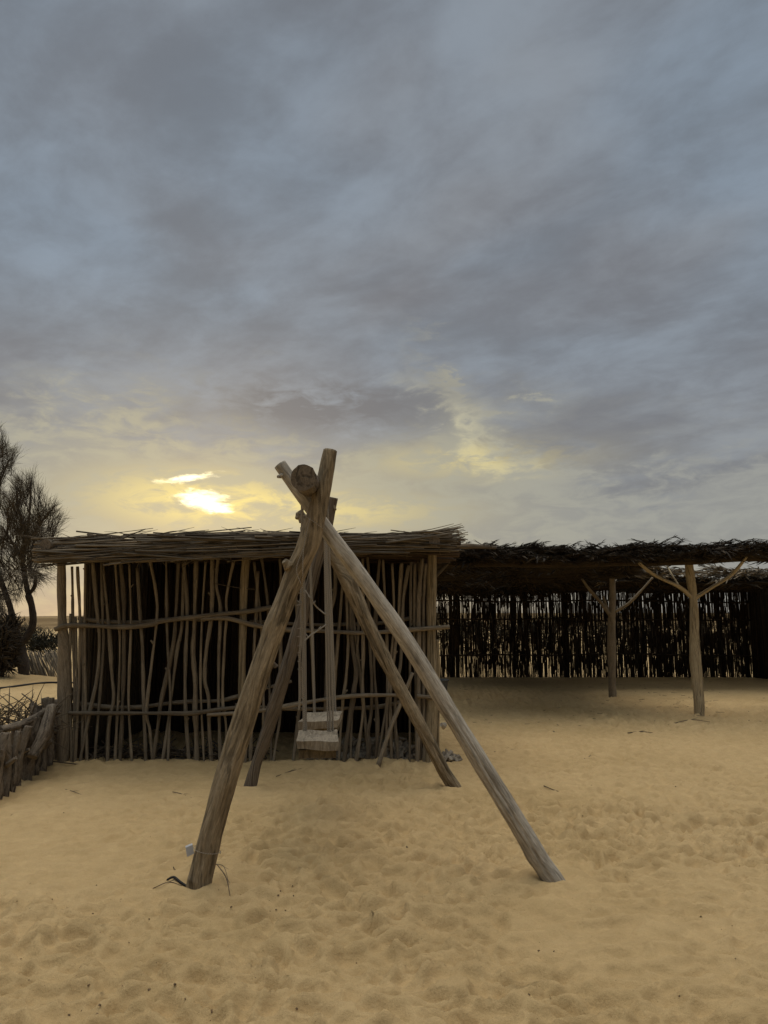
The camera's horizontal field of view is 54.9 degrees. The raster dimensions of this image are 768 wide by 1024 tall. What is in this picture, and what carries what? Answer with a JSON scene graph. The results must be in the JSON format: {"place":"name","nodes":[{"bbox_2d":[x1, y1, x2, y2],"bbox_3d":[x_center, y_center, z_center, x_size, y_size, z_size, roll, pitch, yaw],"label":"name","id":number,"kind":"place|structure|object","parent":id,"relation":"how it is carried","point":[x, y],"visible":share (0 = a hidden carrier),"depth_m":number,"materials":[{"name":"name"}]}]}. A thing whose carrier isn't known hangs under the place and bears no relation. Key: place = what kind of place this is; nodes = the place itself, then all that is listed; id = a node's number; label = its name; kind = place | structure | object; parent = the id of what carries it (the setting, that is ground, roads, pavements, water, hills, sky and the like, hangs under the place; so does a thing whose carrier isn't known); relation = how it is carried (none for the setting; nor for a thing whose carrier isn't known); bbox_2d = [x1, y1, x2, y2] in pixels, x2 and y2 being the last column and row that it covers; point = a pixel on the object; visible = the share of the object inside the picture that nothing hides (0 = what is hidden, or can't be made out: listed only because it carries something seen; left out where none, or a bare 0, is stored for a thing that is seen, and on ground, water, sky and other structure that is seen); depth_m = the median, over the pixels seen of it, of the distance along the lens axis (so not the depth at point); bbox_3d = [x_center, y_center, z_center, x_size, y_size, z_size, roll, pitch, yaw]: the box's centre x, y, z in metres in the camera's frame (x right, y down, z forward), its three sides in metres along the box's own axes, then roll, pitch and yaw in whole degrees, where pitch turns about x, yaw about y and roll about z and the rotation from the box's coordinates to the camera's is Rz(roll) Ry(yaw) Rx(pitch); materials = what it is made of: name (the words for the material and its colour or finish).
{"place":"outdoors","nodes":[
{"label":"outdoors","id":0,"kind":"place"},
{"bbox_2d":[0,681,72,688],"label":"wooden pole","id":1,"kind":"object","parent":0,"point":[29,684],"visible":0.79,"depth_m":17.32,"materials":[{"name":"brown wood"}]},
{"bbox_2d":[0,613,767,1023],"bbox_3d":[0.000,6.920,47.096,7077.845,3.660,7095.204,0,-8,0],"label":"sand ground","id":2,"kind":"structure","parent":0,"point":[456,911],"depth_m":4.64,"materials":[{"name":"beige sand"}]},
{"bbox_2d":[0,610,28,676],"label":"bush","id":3,"kind":"object","parent":2,"relation":"on","point":[10,638],"visible":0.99,"depth_m":18.30,"materials":[{"name":"green plant"}]},
{"bbox_2d":[0,423,28,620],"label":"tamarisk tree","id":4,"kind":"object","parent":2,"relation":"on","point":[4,453],"visible":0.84,"depth_m":21.57,"materials":[{"name":"green plant"}]},
{"bbox_2d":[18,616,46,649],"bbox_3d":[-14.969,5.073,29.676,1.847,1.879,2.306,-6,-10,37],"label":"scrub bush","id":5,"kind":"object","parent":2,"relation":"on","point":[32,636],"visible":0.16,"depth_m":29.95,"materials":[{"name":"green plant"}]},
{"bbox_2d":[0,465,70,674],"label":"tamarisk tree","id":6,"kind":"object","parent":2,"relation":"on","point":[19,553],"visible":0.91,"depth_m":19.55,"materials":[{"name":"green plant"}]},
{"bbox_2d":[0,687,72,799],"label":"stump fence","id":7,"kind":"object","parent":2,"relation":"on","point":[27,750],"visible":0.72,"depth_m":7.39,"materials":[{"name":"brown wood"}]},
{"bbox_2d":[21,624,54,633],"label":"scrub bush","id":8,"kind":"object","parent":2,"relation":"on","point":[39,630],"visible":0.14,"depth_m":59.13,"materials":[{"name":"green plant"}]},
{"bbox_2d":[26,649,57,676],"bbox_3d":[-9.272,4.165,20.210,1.613,0.914,0.324,0,-8,0],"label":"reed panel","id":9,"kind":"object","parent":2,"relation":"on","point":[49,658],"visible":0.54,"depth_m":20.25,"materials":[{"name":"wicker"}]},
{"bbox_2d":[26,628,57,656],"bbox_3d":[-14.928,5.771,32.479,2.402,1.314,1.821,0,-8,0],"label":"scrub bush","id":10,"kind":"object","parent":2,"relation":"on","point":[51,641],"visible":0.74,"depth_m":32.22,"materials":[{"name":"green plant"}]},
{"bbox_2d":[0,683,92,764],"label":"brush heap","id":11,"kind":"object","parent":2,"relation":"on","point":[7,719],"visible":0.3,"depth_m":8.10,"materials":[{"name":"brown wood"}]},
{"bbox_2d":[154,878,181,887],"bbox_3d":[-1.304,2.247,4.468,0.186,0.060,0.026,-1,-8,8],"label":"twig","id":12,"kind":"object","parent":2,"relation":"on","point":[168,882],"visible":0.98,"depth_m":4.46,"materials":[{"name":"brown wood"}]},
{"bbox_2d":[166,876,185,886],"bbox_3d":[-1.257,2.251,4.500,0.190,0.051,0.023,-5,-10,30],"label":"strap","id":13,"kind":"object","parent":2,"relation":"on","point":[177,880],"visible":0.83,"depth_m":4.50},
{"bbox_2d":[83,729,278,759],"bbox_3d":[-2.400,2.834,8.696,2.330,0.557,0.865,0,-8,0],"label":"fence","id":14,"kind":"object","parent":2,"relation":"on","point":[137,751],"visible":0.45,"depth_m":8.56,"materials":[{"name":"brown wood"}]},
{"bbox_2d":[216,864,229,894],"bbox_3d":[-0.973,2.248,4.512,0.019,0.098,0.346,4,-9,-26],"label":"twig","id":15,"kind":"object","parent":2,"relation":"on","point":[225,877],"visible":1,"depth_m":4.49,"materials":[{"name":"brown wood"}]},
{"bbox_2d":[9,524,467,762],"bbox_3d":[-1.631,1.726,9.563,5.224,2.832,3.500,0,-8,0],"label":"stick hut","id":16,"kind":"object","parent":2,"relation":"on","point":[170,625],"visible":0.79,"depth_m":8.55,"materials":[{"name":"brown wood"}]},
{"bbox_2d":[307,736,422,760],"bbox_3d":[-0.155,2.793,8.668,1.696,0.346,0.490,0,-8,0],"label":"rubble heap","id":17,"kind":"object","parent":2,"relation":"on","point":[403,743],"visible":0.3,"depth_m":8.57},
{"bbox_2d":[186,448,565,889],"bbox_3d":[-0.083,1.201,5.938,2.644,3.046,3.311,0,-8,0],"label":"log swing","id":18,"kind":"object","parent":2,"relation":"on","point":[309,488],"visible":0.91,"depth_m":4.73,"materials":[{"name":"brown wood"}]},
{"bbox_2d":[185,843,193,856],"bbox_3d":[-1.185,2.062,4.509,0.056,0.074,0.016,2,-8,-10],"label":"card","id":19,"kind":"object","parent":18,"relation":"attached to","point":[189,850],"visible":0.95,"depth_m":4.50,"materials":[{"name":"white paper"}]},
{"bbox_2d":[296,507,338,758],"bbox_3d":[-0.481,0.763,5.453,0.343,1.964,0.542,0,-8,0],"label":"swing","id":20,"kind":"object","parent":18,"relation":"hanging from","point":[317,744],"visible":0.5,"depth_m":5.53,"materials":[{"name":"brown wood"}]},
{"bbox_2d":[298,509,342,730],"bbox_3d":[-0.531,0.867,6.395,0.320,2.000,0.738,0,-8,0],"label":"swing","id":21,"kind":"object","parent":18,"relation":"hanging from","point":[316,720],"visible":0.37,"depth_m":6.59,"materials":[{"name":"brown wood"}]},
{"bbox_2d":[16,786,739,1020],"bbox_3d":[-0.117,2.381,5.258,6.764,0.122,4.600,0,-8,0],"label":"sand debris","id":22,"kind":"object","parent":2,"relation":"on","point":[296,1008],"visible":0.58,"depth_m":3.49,"materials":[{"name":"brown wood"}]},
{"bbox_2d":[376,672,413,766],"bbox_3d":[0.114,2.312,8.238,0.480,1.029,0.083,4,-9,-25],"label":"stick","id":23,"kind":"object","parent":2,"relation":"on","point":[388,733],"visible":0.84,"depth_m":8.20,"materials":[{"name":"brown wood"}]},
{"bbox_2d":[442,749,462,761],"bbox_3d":[0.724,2.835,8.523,0.362,0.216,0.311,3,-9,-19],"label":"rubble heap","id":24,"kind":"object","parent":2,"relation":"on","point":[450,755],"visible":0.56,"depth_m":8.45,"materials":[{"name":"grey stone"}]},
{"bbox_2d":[439,617,531,655],"bbox_3d":[4.397,5.611,33.586,5.052,1.953,2.603,0,-8,0],"label":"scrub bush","id":25,"kind":"object","parent":2,"relation":"on","point":[482,631],"visible":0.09,"depth_m":33.25,"materials":[{"name":"green plant"}]},
{"bbox_2d":[516,614,581,642],"bbox_3d":[9.037,6.405,39.456,4.261,2.342,2.644,0,-8,0],"label":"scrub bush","id":26,"kind":"object","parent":2,"relation":"on","point":[548,633],"visible":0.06,"depth_m":39.38,"materials":[{"name":"green plant"}]},
{"bbox_2d":[436,534,767,715],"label":"thatched shelter","id":27,"kind":"object","parent":2,"relation":"on","point":[632,573],"visible":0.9,"depth_m":20.84,"materials":[{"name":"brown wood"}]},
{"bbox_2d":[459,681,764,725],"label":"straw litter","id":28,"kind":"object","parent":2,"relation":"on","point":[627,714],"visible":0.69,"depth_m":13.80,"materials":[{"name":"brown plant"}]},
{"bbox_2d":[578,621,676,649],"bbox_3d":[11.717,5.915,35.556,5.452,2.333,2.768,0,-8,0],"label":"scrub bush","id":29,"kind":"object","parent":2,"relation":"on","point":[622,631],"visible":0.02,"depth_m":35.27,"materials":[{"name":"green plant"}]},
{"bbox_2d":[0,0,767,615],"label":"sky","id":30,"kind":"structure","parent":0,"point":[504,261],"materials":[{"name":"grey"}]},
{"bbox_2d":[440,679,448,689],"bbox_3d":[1.125,3.748,15.726,0.524,0.365,0.524,0,-8,0],"label":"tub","id":31,"kind":"object","parent":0,"point":[444,682],"visible":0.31,"depth_m":15.59,"materials":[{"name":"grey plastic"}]}
]}

